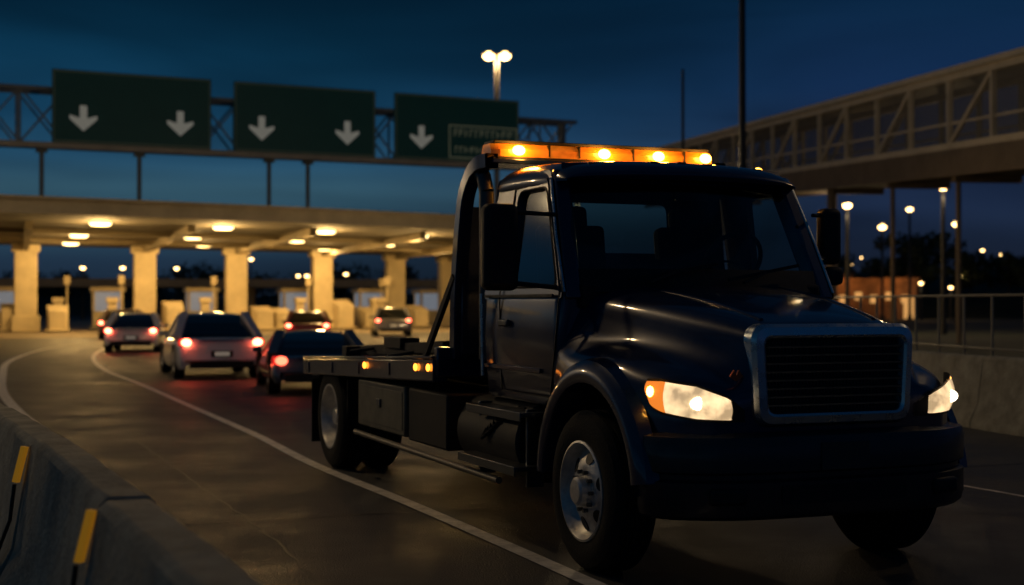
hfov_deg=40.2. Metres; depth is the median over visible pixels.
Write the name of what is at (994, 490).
lane marking
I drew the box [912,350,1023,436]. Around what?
concrete barrier
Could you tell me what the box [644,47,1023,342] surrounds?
pedestrian bridge
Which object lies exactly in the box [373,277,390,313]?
toll payment terminal
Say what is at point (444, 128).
highway sign
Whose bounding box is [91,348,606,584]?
lane marking
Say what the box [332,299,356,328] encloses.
crash cushion
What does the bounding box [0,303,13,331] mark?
crash cushion
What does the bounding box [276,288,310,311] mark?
toll booth
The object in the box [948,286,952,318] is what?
street lamp
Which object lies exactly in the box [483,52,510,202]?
street lamp
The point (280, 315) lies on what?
crash cushion
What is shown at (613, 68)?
sky
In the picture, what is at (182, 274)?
distant trees
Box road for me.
[0,318,1023,584]
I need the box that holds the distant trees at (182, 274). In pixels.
[1,260,437,300]
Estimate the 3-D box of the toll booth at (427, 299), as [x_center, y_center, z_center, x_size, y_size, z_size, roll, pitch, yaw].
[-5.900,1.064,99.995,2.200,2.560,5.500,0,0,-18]
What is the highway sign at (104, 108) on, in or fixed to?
attached to the overhead sign gantry
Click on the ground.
(1008, 333)
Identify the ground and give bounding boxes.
[39,315,1023,357]
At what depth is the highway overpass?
139.44 m
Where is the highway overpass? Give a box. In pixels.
[0,278,437,312]
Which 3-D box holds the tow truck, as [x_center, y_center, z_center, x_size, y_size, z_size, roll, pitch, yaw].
[0.303,0.276,11.012,2.690,2.728,7.523,0,0,-22]
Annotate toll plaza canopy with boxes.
[0,194,454,331]
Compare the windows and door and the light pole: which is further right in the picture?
the windows and door
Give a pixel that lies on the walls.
(868, 286)
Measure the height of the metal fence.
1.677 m
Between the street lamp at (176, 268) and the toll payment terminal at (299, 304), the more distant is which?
the street lamp at (176, 268)
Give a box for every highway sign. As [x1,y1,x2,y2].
[52,68,210,149]
[233,81,374,157]
[394,92,518,161]
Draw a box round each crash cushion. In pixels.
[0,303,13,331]
[45,305,69,331]
[161,301,183,330]
[249,306,276,329]
[271,308,288,329]
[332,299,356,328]
[354,307,373,328]
[405,305,431,327]
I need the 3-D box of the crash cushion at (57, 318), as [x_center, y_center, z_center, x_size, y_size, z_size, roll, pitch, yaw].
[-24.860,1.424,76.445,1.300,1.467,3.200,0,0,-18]
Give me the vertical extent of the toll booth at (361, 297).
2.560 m
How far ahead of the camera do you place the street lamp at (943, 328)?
69.92 m
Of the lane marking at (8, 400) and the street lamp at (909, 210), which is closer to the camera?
the lane marking at (8, 400)
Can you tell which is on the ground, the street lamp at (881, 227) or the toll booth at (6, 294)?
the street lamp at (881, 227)
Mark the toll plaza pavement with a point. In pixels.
(79, 328)
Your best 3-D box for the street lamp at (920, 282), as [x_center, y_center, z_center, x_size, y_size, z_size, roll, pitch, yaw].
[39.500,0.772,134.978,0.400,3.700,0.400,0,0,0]
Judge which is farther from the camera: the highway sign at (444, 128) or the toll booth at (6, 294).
the toll booth at (6, 294)
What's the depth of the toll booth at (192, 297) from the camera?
88.02 m
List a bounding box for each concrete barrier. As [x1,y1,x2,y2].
[0,403,261,584]
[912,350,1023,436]
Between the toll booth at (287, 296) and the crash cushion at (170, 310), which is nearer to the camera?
the crash cushion at (170, 310)
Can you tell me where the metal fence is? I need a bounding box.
[833,293,1023,355]
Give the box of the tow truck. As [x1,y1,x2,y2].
[303,139,966,572]
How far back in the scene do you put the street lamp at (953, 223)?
109.94 m
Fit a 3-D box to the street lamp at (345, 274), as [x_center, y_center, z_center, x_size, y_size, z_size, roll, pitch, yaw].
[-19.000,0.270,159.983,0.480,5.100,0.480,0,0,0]
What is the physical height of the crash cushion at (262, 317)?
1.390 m
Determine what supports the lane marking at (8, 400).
on the road
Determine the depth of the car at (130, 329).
44.43 m
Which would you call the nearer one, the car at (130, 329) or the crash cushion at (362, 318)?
the car at (130, 329)
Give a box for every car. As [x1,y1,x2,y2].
[97,309,142,338]
[103,312,168,351]
[158,312,264,377]
[253,330,363,393]
[282,311,332,331]
[369,307,411,335]
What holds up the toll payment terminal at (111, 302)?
on the toll plaza pavement
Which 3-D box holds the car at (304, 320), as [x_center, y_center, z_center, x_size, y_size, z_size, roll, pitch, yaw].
[-8.201,1.389,56.136,2.060,1.325,4.467,0,0,-8]
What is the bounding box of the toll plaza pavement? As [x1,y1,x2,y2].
[0,320,449,337]
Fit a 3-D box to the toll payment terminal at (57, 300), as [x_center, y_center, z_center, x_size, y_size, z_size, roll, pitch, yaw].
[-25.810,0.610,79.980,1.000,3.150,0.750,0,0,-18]
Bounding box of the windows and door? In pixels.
[839,292,913,318]
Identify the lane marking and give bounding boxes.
[0,343,94,421]
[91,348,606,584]
[964,485,1023,496]
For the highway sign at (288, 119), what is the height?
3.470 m
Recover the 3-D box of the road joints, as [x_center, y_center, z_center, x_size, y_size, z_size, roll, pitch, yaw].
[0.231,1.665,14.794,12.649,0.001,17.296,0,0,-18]
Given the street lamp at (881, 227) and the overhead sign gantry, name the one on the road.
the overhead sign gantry
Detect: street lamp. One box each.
[80,266,85,318]
[174,267,178,300]
[249,257,252,278]
[344,273,347,298]
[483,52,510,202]
[842,202,852,305]
[877,224,886,321]
[906,207,913,319]
[918,281,922,319]
[940,189,946,334]
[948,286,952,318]
[951,221,961,322]
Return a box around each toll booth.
[0,287,13,303]
[88,287,125,329]
[183,287,219,312]
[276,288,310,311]
[351,289,384,324]
[411,289,437,325]
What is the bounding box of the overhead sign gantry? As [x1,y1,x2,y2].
[0,83,576,206]
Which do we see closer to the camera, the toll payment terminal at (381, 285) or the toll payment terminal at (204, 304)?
the toll payment terminal at (204, 304)
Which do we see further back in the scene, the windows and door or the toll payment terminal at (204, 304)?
the windows and door
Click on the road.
(972, 536)
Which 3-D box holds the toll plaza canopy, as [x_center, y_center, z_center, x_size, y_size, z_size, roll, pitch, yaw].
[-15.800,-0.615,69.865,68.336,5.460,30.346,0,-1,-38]
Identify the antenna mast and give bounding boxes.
[681,69,684,147]
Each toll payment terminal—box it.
[52,276,69,304]
[106,275,124,309]
[199,276,216,311]
[294,277,310,311]
[368,279,384,306]
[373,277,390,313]
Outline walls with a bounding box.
[837,273,919,318]
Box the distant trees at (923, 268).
[825,231,1023,293]
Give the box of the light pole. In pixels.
[739,0,745,167]
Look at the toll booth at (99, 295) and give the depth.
84.94 m
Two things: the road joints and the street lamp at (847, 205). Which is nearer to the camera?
the road joints
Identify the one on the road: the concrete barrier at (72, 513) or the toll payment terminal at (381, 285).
the concrete barrier at (72, 513)
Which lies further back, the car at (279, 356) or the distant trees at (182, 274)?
the distant trees at (182, 274)
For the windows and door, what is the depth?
138.68 m
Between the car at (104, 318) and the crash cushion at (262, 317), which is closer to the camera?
the car at (104, 318)
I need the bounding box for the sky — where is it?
[0,0,1023,297]
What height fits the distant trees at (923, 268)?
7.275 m
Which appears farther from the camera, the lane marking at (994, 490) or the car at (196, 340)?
the car at (196, 340)
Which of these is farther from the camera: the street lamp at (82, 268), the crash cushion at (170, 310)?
the street lamp at (82, 268)
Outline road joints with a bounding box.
[44,399,1020,584]
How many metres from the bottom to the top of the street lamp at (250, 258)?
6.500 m
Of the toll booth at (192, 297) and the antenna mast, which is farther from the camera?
the toll booth at (192, 297)
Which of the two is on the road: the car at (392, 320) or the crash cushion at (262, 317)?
the car at (392, 320)
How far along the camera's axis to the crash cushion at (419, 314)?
90.08 m
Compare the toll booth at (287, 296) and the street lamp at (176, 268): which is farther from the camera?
the street lamp at (176, 268)

